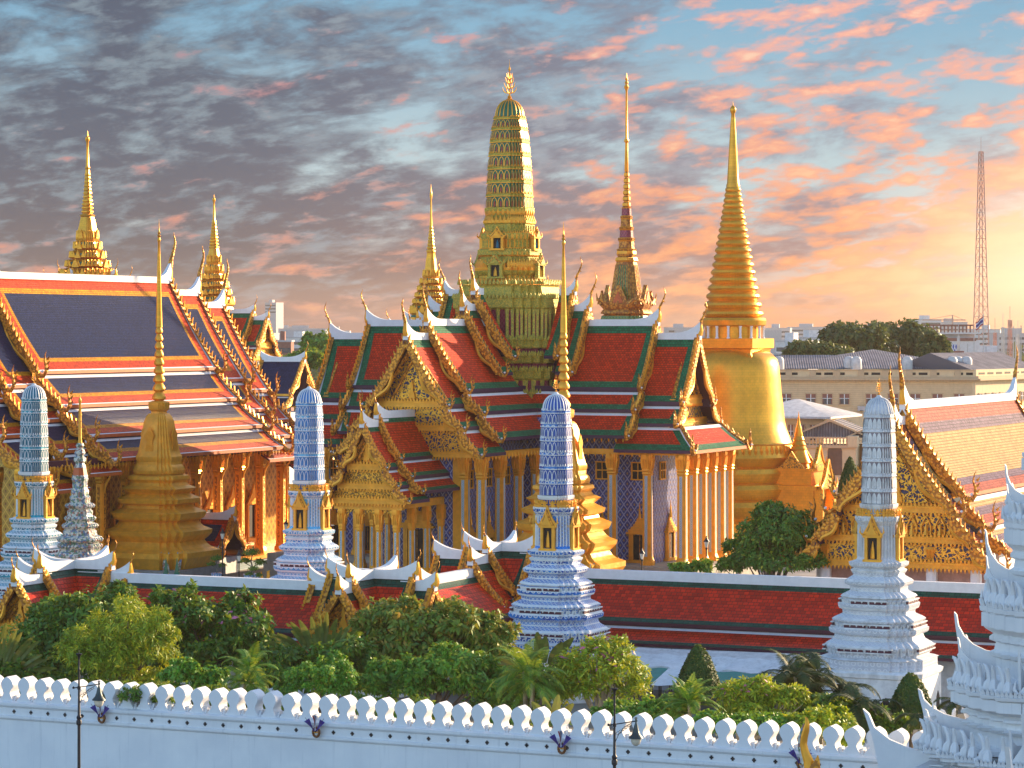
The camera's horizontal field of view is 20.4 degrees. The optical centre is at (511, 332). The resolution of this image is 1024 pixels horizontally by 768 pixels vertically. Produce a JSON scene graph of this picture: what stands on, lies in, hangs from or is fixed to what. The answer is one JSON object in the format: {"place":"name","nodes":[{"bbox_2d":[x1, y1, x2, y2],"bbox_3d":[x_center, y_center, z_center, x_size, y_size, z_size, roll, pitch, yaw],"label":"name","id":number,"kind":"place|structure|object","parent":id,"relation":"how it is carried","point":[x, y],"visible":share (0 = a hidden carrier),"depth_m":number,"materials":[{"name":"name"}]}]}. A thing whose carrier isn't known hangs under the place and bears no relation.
{"place":"outdoors","nodes":[
{"label":"outdoors","id":0,"kind":"place"},
{"bbox_2d":[0,373,61,597],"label":"porcelain tower","id":1,"kind":"structure","parent":0,"point":[34,518],"depth_m":237.11,"materials":[{"name":"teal ceramic"}]},
{"bbox_2d":[43,131,132,275],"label":"spired palace roof","id":2,"kind":"structure","parent":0,"point":[87,254],"depth_m":428.53,"materials":[{"name":"gold metal"}]},
{"bbox_2d":[201,198,281,366],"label":"spired palace roof","id":3,"kind":"structure","parent":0,"point":[254,328],"depth_m":452.62,"materials":[{"name":"gold metal"}]},
{"bbox_2d":[277,331,294,410],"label":"distant building","id":4,"kind":"structure","parent":0,"point":[285,346],"depth_m":800.02,"materials":[{"name":"concrete"}]},
{"bbox_2d":[270,376,343,579],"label":"porcelain tower","id":5,"kind":"structure","parent":0,"point":[308,531],"depth_m":223.21,"materials":[{"name":"ceramic"}]},
{"bbox_2d":[386,190,442,319],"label":"spired palace roof","id":6,"kind":"structure","parent":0,"point":[433,281],"depth_m":418.93,"materials":[{"name":"gold metal"}]},
{"bbox_2d":[0,675,922,767],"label":"crenellated wall","id":7,"kind":"structure","parent":0,"point":[38,729],"depth_m":158.22,"materials":[{"name":"paint"}]},
{"bbox_2d":[304,715,324,737],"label":"flag cluster","id":8,"kind":"object","parent":7,"relation":"attached to","point":[315,729],"visible":1,"depth_m":158.52,"materials":[{"name":"blue fabric"}]},
{"bbox_2d":[550,730,570,753],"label":"flag cluster","id":9,"kind":"object","parent":7,"relation":"attached to","point":[554,739],"visible":1,"depth_m":152.32,"materials":[{"name":"blue fabric"}]},
{"bbox_2d":[0,0,1023,332],"label":"sky","id":10,"kind":"structure","parent":0,"point":[320,133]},
{"bbox_2d":[70,680,969,747],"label":"garden ground","id":11,"kind":"structure","parent":0,"point":[452,699],"depth_m":197.19,"materials":[{"name":"plant"}]},
{"bbox_2d":[0,623,56,677],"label":"fan palm","id":12,"kind":"object","parent":11,"relation":"on","point":[24,649],"visible":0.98,"depth_m":189.66,"materials":[{"name":"green plant"}]},
{"bbox_2d":[0,649,80,696],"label":"garden tree","id":13,"kind":"object","parent":11,"relation":"on","point":[19,671],"visible":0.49,"depth_m":190.06,"materials":[{"name":"green plant"}]},
{"bbox_2d":[0,534,133,678],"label":"gate pavilion","id":14,"kind":"structure","parent":11,"relation":"on","point":[42,575],"depth_m":215.54,"materials":[{"name":"red tile"}]},
{"bbox_2d":[55,398,102,558],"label":"mosaic stupa","id":15,"kind":"object","parent":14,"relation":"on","point":[79,538],"visible":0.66,"depth_m":224.83,"materials":[{"name":"grey ceramic"}]},
{"bbox_2d":[0,579,149,679],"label":"garden tree","id":16,"kind":"object","parent":11,"relation":"on","point":[51,616],"visible":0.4,"depth_m":197.39,"materials":[{"name":"green plant"}]},
{"bbox_2d":[52,593,183,684],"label":"garden tree","id":17,"kind":"object","parent":11,"relation":"on","point":[126,645],"visible":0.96,"depth_m":186.35,"materials":[{"name":"green plant"}]},
{"bbox_2d":[156,656,230,688],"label":"garden shrub","id":18,"kind":"object","parent":11,"relation":"on","point":[195,674],"visible":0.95,"depth_m":172.13,"materials":[{"name":"green plant"}]},
{"bbox_2d":[78,571,324,687],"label":"cloister gallery","id":19,"kind":"object","parent":11,"relation":"on","point":[282,602],"visible":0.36,"depth_m":210.79,"materials":[{"name":"red tile"}]},
{"bbox_2d":[134,577,280,705],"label":"garden tree","id":20,"kind":"object","parent":11,"relation":"on","point":[232,623],"visible":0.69,"depth_m":196.18,"materials":[{"name":"green plant"}]},
{"bbox_2d":[218,641,278,692],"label":"feather palm","id":21,"kind":"object","parent":11,"relation":"on","point":[248,661],"visible":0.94,"depth_m":170.04,"materials":[{"name":"green plant"}]},
{"bbox_2d":[255,612,378,712],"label":"fan palm","id":22,"kind":"object","parent":11,"relation":"on","point":[321,629],"visible":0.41,"depth_m":185.68,"materials":[{"name":"green plant"}]},
{"bbox_2d":[251,631,383,693],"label":"garden shrub","id":23,"kind":"object","parent":11,"relation":"on","point":[286,658],"visible":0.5,"depth_m":182.15,"materials":[{"name":"green plant"}]},
{"bbox_2d":[279,649,359,696],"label":"garden shrub","id":24,"kind":"object","parent":11,"relation":"on","point":[332,675],"visible":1,"depth_m":167.29,"materials":[{"name":"green plant"}]},
{"bbox_2d":[104,680,571,725],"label":"garden shrub","id":25,"kind":"object","parent":11,"relation":"on","point":[133,692],"visible":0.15,"depth_m":164.80,"materials":[{"name":"green plant"}]},
{"bbox_2d":[293,545,440,697],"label":"gate pavilion","id":26,"kind":"structure","parent":11,"relation":"on","point":[347,591],"depth_m":205.79,"materials":[{"name":"gold tile"}]},
{"bbox_2d":[329,641,518,706],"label":"garden shrub","id":27,"kind":"object","parent":11,"relation":"on","point":[465,671],"visible":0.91,"depth_m":171.25,"materials":[{"name":"green plant"}]},
{"bbox_2d":[346,593,523,697],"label":"garden tree","id":28,"kind":"object","parent":11,"relation":"on","point":[402,626],"visible":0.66,"depth_m":187.04,"materials":[{"name":"green plant"}]},
{"bbox_2d":[418,557,512,681],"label":"link gallery","id":29,"kind":"object","parent":11,"relation":"on","point":[466,586],"visible":0.04,"depth_m":213.55,"materials":[{"name":"red tile"}]},
{"bbox_2d":[461,642,582,708],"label":"garden shrub","id":30,"kind":"object","parent":11,"relation":"on","point":[492,703],"visible":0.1,"depth_m":180.98,"materials":[{"name":"green plant"}]},
{"bbox_2d":[486,638,568,726],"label":"feather palm","id":31,"kind":"object","parent":11,"relation":"on","point":[528,668],"visible":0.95,"depth_m":166.67,"materials":[{"name":"green plant"}]},
{"bbox_2d":[496,632,588,706],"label":"banana plant","id":32,"kind":"object","parent":11,"relation":"on","point":[540,642],"visible":0.25,"depth_m":174.85,"materials":[{"name":"green plant"}]},
{"bbox_2d":[529,695,573,727],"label":"banana plant","id":33,"kind":"object","parent":11,"relation":"on","point":[556,704],"visible":0.32,"depth_m":158.93,"materials":[{"name":"green plant"}]},
{"bbox_2d":[551,632,655,709],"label":"garden tree","id":34,"kind":"object","parent":11,"relation":"on","point":[608,661],"visible":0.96,"depth_m":168.82,"materials":[{"name":"green plant"}]},
{"bbox_2d":[589,692,679,724],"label":"garden shrub","id":35,"kind":"object","parent":11,"relation":"on","point":[632,707],"visible":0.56,"depth_m":161.60,"materials":[{"name":"green plant"}]},
{"bbox_2d":[622,668,667,699],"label":"awning","id":36,"kind":"object","parent":11,"relation":"on","point":[656,673],"visible":0.34,"depth_m":198.90,"materials":[{"name":"fabric"}]},
{"bbox_2d":[651,668,679,697],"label":"awning","id":37,"kind":"object","parent":11,"relation":"on","point":[664,679],"visible":0.64,"depth_m":197.46,"materials":[{"name":"fabric"}]},
{"bbox_2d":[652,672,726,734],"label":"feather palm","id":38,"kind":"object","parent":11,"relation":"on","point":[689,695],"visible":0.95,"depth_m":158.24,"materials":[{"name":"green plant"}]},
{"bbox_2d":[673,644,720,709],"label":"topiary","id":39,"kind":"object","parent":11,"relation":"on","point":[699,661],"visible":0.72,"depth_m":176.04,"materials":[{"name":"green plant"}]},
{"bbox_2d":[617,652,793,703],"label":"awning","id":40,"kind":"object","parent":11,"relation":"on","point":[721,663],"visible":0.46,"depth_m":200.77,"materials":[{"name":"fabric"}]},
{"bbox_2d":[618,647,819,694],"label":"awning","id":41,"kind":"object","parent":11,"relation":"on","point":[737,654],"visible":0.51,"depth_m":204.10,"materials":[{"name":"metal"}]},
{"bbox_2d":[700,671,757,703],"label":"awning","id":42,"kind":"object","parent":11,"relation":"on","point":[723,676],"visible":0.31,"depth_m":196.81,"materials":[{"name":"fabric"}]},
{"bbox_2d":[693,708,790,734],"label":"garden shrub","id":43,"kind":"object","parent":11,"relation":"on","point":[758,718],"visible":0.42,"depth_m":153.20,"materials":[{"name":"green plant"}]},
{"bbox_2d":[710,673,813,740],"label":"garden tree","id":44,"kind":"object","parent":11,"relation":"on","point":[758,692],"visible":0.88,"depth_m":161.35,"materials":[{"name":"green plant"}]},
{"bbox_2d":[759,648,880,745],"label":"feather palm","id":45,"kind":"object","parent":11,"relation":"on","point":[791,673],"visible":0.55,"depth_m":166.44,"materials":[{"name":"green plant"}]},
{"bbox_2d":[776,702,864,746],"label":"garden shrub","id":46,"kind":"object","parent":11,"relation":"on","point":[824,717],"visible":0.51,"depth_m":152.72,"materials":[{"name":"green plant"}]},
{"bbox_2d":[789,692,915,734],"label":"garden shrub","id":47,"kind":"object","parent":11,"relation":"on","point":[823,701],"visible":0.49,"depth_m":162.42,"materials":[{"name":"green plant"}]},
{"bbox_2d":[829,685,903,743],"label":"feather palm","id":48,"kind":"object","parent":11,"relation":"on","point":[852,690],"visible":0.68,"depth_m":161.72,"materials":[{"name":"green plant"}]},
{"bbox_2d":[888,672,931,747],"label":"topiary","id":49,"kind":"object","parent":11,"relation":"on","point":[906,695],"visible":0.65,"depth_m":164.79,"materials":[{"name":"green plant"}]},
{"bbox_2d":[891,697,965,733],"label":"feather palm","id":50,"kind":"object","parent":11,"relation":"on","point":[914,721],"visible":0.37,"depth_m":158.80,"materials":[{"name":"green plant"}]},
{"bbox_2d":[508,377,614,703],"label":"porcelain tower","id":51,"kind":"structure","parent":0,"point":[555,604],"depth_m":202.23,"materials":[{"name":"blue ceramic"}]},
{"bbox_2d":[596,73,656,318],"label":"scripture hall","id":52,"kind":"structure","parent":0,"point":[626,296],"depth_m":348.91,"materials":[{"name":"gold metal"}]},
{"bbox_2d":[331,507,961,706],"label":"temple courtyard","id":53,"kind":"structure","parent":0,"point":[812,573],"depth_m":305.96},
{"bbox_2d":[106,229,225,576],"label":"gilded stupa","id":54,"kind":"object","parent":53,"relation":"on","point":[158,515],"visible":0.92,"depth_m":275.91,"materials":[{"name":"gold metal"}]},
{"bbox_2d":[0,235,333,577],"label":"ordination hall","id":55,"kind":"structure","parent":53,"relation":"on","point":[69,340],"depth_m":294.13,"materials":[{"name":"orange tile"}]},
{"bbox_2d":[224,486,234,510],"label":"window","id":56,"kind":"structure","parent":55,"relation":"in","point":[230,503],"depth_m":304.14,"materials":[{"name":"gold metal"}]},
{"bbox_2d":[245,484,255,547],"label":"window","id":57,"kind":"structure","parent":55,"relation":"in","point":[250,510],"depth_m":308.25,"materials":[{"name":"gold metal"}]},
{"bbox_2d":[206,554,225,575],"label":"potted tree","id":58,"kind":"object","parent":53,"relation":"on","point":[214,558],"visible":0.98,"depth_m":264.37,"materials":[{"name":"green plant"}]},
{"bbox_2d":[201,503,249,573],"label":"pavilion","id":59,"kind":"structure","parent":53,"relation":"on","point":[235,541],"depth_m":291.60,"materials":[{"name":"tile"}]},
{"bbox_2d":[237,546,266,577],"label":"potted tree","id":60,"kind":"object","parent":53,"relation":"on","point":[252,552],"visible":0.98,"depth_m":260.71,"materials":[{"name":"green plant"}]},
{"bbox_2d":[258,341,314,487],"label":"pavilion","id":61,"kind":"structure","parent":53,"relation":"on","point":[294,372],"depth_m":393.85,"materials":[{"name":"blue tile"}]},
{"bbox_2d":[429,522,532,607],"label":"gate pavilion","id":62,"kind":"structure","parent":53,"relation":"on","point":[497,567],"depth_m":219.80,"materials":[{"name":"red tile"}]},
{"bbox_2d":[263,60,758,577],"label":"royal pantheon","id":63,"kind":"structure","parent":53,"relation":"on","point":[431,418],"depth_m":279.83,"materials":[{"name":"gold tile"}]},
{"bbox_2d":[331,505,338,551],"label":"doorway","id":64,"kind":"structure","parent":63,"relation":"in","point":[335,539],"depth_m":293.42,"materials":[{"name":"gold metal"}]},
{"bbox_2d":[365,513,369,552],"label":"doorway","id":65,"kind":"structure","parent":63,"relation":"in","point":[367,529],"depth_m":291.85,"materials":[{"name":"gold metal"}]},
{"bbox_2d":[400,507,434,568],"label":"doorway","id":66,"kind":"structure","parent":63,"relation":"in","point":[418,532],"depth_m":270.77,"materials":[{"name":"gold metal"}]},
{"bbox_2d":[487,507,494,541],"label":"doorway","id":67,"kind":"structure","parent":63,"relation":"in","point":[490,531],"depth_m":275.24,"materials":[{"name":"gold metal"}]},
{"bbox_2d":[595,461,606,479],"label":"window","id":68,"kind":"structure","parent":63,"relation":"in","point":[600,466],"depth_m":281.22,"materials":[{"name":"gold metal"}]},
{"bbox_2d":[626,503,641,562],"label":"doorway","id":69,"kind":"structure","parent":63,"relation":"in","point":[635,541],"depth_m":279.57,"materials":[{"name":"gold metal"}]},
{"bbox_2d":[631,462,642,479],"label":"window","id":70,"kind":"structure","parent":63,"relation":"in","point":[636,471],"depth_m":279.64,"materials":[{"name":"gold metal"}]},
{"bbox_2d":[664,500,676,560],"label":"doorway","id":71,"kind":"structure","parent":63,"relation":"in","point":[670,527],"depth_m":282.52,"materials":[{"name":"gold metal"}]},
{"bbox_2d":[515,222,625,569],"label":"gilded stupa","id":72,"kind":"object","parent":53,"relation":"on","point":[597,543],"visible":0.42,"depth_m":265.61,"materials":[{"name":"gold metal"}]},
{"bbox_2d":[687,105,837,570],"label":"golden stupa","id":73,"kind":"object","parent":53,"relation":"on","point":[774,463],"visible":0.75,"depth_m":317.77,"materials":[{"name":"gold metal"}]},
{"bbox_2d":[713,499,829,575],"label":"court tree","id":74,"kind":"object","parent":53,"relation":"on","point":[768,536],"visible":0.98,"depth_m":229.08,"materials":[{"name":"green plant"}]},
{"bbox_2d":[584,568,995,696],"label":"cloister gallery","id":75,"kind":"object","parent":53,"relation":"on","point":[715,611],"visible":0.45,"depth_m":210.28,"materials":[{"name":"red tile"}]},
{"bbox_2d":[837,456,856,492],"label":"topiary","id":76,"kind":"object","parent":53,"relation":"on","point":[849,466],"visible":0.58,"depth_m":312.55,"materials":[{"name":"green plant"}]},
{"bbox_2d":[664,324,692,332],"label":"distant building","id":77,"kind":"structure","parent":0,"point":[673,328],"depth_m":2000.00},
{"bbox_2d":[667,557,713,572],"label":"garden shrub","id":78,"kind":"object","parent":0,"point":[703,565],"visible":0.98,"depth_m":242.85,"materials":[{"name":"green plant"}]},
{"bbox_2d":[783,399,861,443],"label":"building","id":79,"kind":"structure","parent":0,"point":[811,414],"depth_m":371.97,"materials":[{"name":"metal"}]},
{"bbox_2d":[790,418,863,493],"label":"balustraded building","id":80,"kind":"structure","parent":0,"point":[837,455],"depth_m":352.42,"materials":[{"name":"concrete"}]},
{"bbox_2d":[816,382,943,710],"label":"porcelain tower","id":81,"kind":"structure","parent":0,"point":[880,643],"depth_m":192.11,"materials":[{"name":"white ceramic"}]},
{"bbox_2d":[780,345,1023,582],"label":"golden gabled hall","id":82,"kind":"structure","parent":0,"point":[965,449],"depth_m":228.16,"materials":[{"name":"tile"}]},
{"bbox_2d":[923,324,980,351],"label":"white office block","id":83,"kind":"structure","parent":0,"point":[970,340],"depth_m":620.00,"materials":[{"name":"concrete"}]},
{"label":"ground","id":84,"kind":"structure","parent":0,"visible":0},
{"bbox_2d":[265,300,282,332],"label":"distant building","id":85,"kind":"structure","parent":84,"relation":"on","point":[276,315],"depth_m":2600.33,"materials":[{"name":"concrete"}]},
{"bbox_2d":[286,331,304,350],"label":"distant building","id":86,"kind":"structure","parent":84,"relation":"on","point":[297,336],"depth_m":1300.23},
{"bbox_2d":[278,325,327,336],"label":"distant building","id":87,"kind":"structure","parent":84,"relation":"on","point":[300,327],"depth_m":2400.38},
{"bbox_2d":[284,346,323,370],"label":"distant tree","id":88,"kind":"object","parent":84,"relation":"on","point":[315,357],"visible":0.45,"depth_m":518.75,"materials":[{"name":"green plant"}]},
{"bbox_2d":[297,329,328,375],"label":"distant tree","id":89,"kind":"object","parent":84,"relation":"on","point":[319,341],"visible":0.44,"depth_m":618.47,"materials":[{"name":"green plant"}]},
{"bbox_2d":[294,341,1023,410],"bbox_3d":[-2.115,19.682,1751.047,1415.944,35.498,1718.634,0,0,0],"label":"wood","id":90,"kind":"object","parent":84,"relation":"on","point":[314,372],"visible":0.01,"depth_m":1044.49,"materials":[{"name":"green plant"}]},
{"bbox_2d":[674,330,781,345],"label":"distant building","id":91,"kind":"structure","parent":84,"relation":"on","point":[776,334],"depth_m":1770.49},
{"bbox_2d":[775,333,812,352],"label":"distant building","id":92,"kind":"structure","parent":84,"relation":"on","point":[779,346],"depth_m":901.41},
{"bbox_2d":[781,337,818,354],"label":"distant tree","id":93,"kind":"object","parent":84,"relation":"on","point":[798,347],"visible":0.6,"depth_m":498.15,"materials":[{"name":"green plant"}]},
{"bbox_2d":[787,324,825,336],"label":"distant building","id":94,"kind":"structure","parent":84,"relation":"on","point":[800,329],"depth_m":2201.49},
{"bbox_2d":[798,330,821,340],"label":"distant building","id":95,"kind":"structure","parent":84,"relation":"on","point":[812,334],"depth_m":1002.55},
{"bbox_2d":[809,340,854,354],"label":"distant tree","id":96,"kind":"object","parent":84,"relation":"on","point":[822,347],"visible":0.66,"depth_m":493.00,"materials":[{"name":"green plant"}]},
{"bbox_2d":[817,319,900,352],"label":"distant tree","id":97,"kind":"object","parent":84,"relation":"on","point":[873,334],"visible":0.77,"depth_m":516.24,"materials":[{"name":"green plant"}]},
{"bbox_2d":[774,349,977,502],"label":"office building","id":98,"kind":"structure","parent":84,"relation":"on","point":[847,381],"depth_m":405.17,"materials":[{"name":"concrete"}]},
{"bbox_2d":[878,317,951,355],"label":"distant tree","id":99,"kind":"object","parent":84,"relation":"on","point":[908,334],"visible":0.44,"depth_m":526.67,"materials":[{"name":"green plant"}]},
{"bbox_2d":[913,315,940,332],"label":"distant building","id":100,"kind":"structure","parent":84,"relation":"on","point":[920,321],"depth_m":1801.03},
{"bbox_2d":[913,329,953,356],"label":"distant tree","id":101,"kind":"object","parent":84,"relation":"on","point":[933,342],"visible":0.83,"depth_m":518.40,"materials":[{"name":"green plant"}]},
{"bbox_2d":[863,452,1023,767],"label":"white gate tower","id":102,"kind":"structure","parent":84,"relation":"on","point":[985,687],"depth_m":139.01,"materials":[{"name":"paint"}]},
{"bbox_2d":[941,318,967,332],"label":"distant building","id":103,"kind":"structure","parent":84,"relation":"on","point":[946,322],"depth_m":2099.94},
{"bbox_2d":[901,352,1023,407],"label":"office wing","id":104,"kind":"structure","parent":84,"relation":"on","point":[993,372],"depth_m":410.47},
{"bbox_2d":[973,151,988,344],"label":"radio mast","id":105,"kind":"object","parent":84,"relation":"on","point":[981,157],"visible":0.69,"depth_m":799.61,"materials":[{"name":"metal"}]},
{"bbox_2d":[975,325,1000,345],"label":"distant building","id":106,"kind":"structure","parent":84,"relation":"on","point":[986,333],"depth_m":1700.52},
{"bbox_2d":[989,328,1023,352],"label":"distant building","id":107,"kind":"structure","parent":84,"relation":"on","point":[1006,339],"depth_m":1499.87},
{"bbox_2d":[1007,320,1012,356],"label":"radio mast","id":108,"kind":"object","parent":84,"relation":"on","point":[1010,347],"visible":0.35,"depth_m":615.83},
{"label":"street","id":109,"kind":"structure","parent":0,"visible":0},
{"bbox_2d":[72,651,105,767],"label":"street lamp","id":110,"kind":"object","parent":109,"relation":"on","point":[98,699],"visible":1,"depth_m":139.94,"materials":[{"name":"metal"}]},
{"bbox_2d":[607,684,642,767],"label":"street lamp","id":111,"kind":"object","parent":109,"relation":"on","point":[635,737],"visible":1,"depth_m":129.94,"materials":[{"name":"metal"}]},
{"bbox_2d":[798,717,819,767],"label":"roof horn","id":112,"kind":"object","parent":109,"relation":"on","point":[807,760],"visible":1,"depth_m":132.00,"materials":[{"name":"metal"}]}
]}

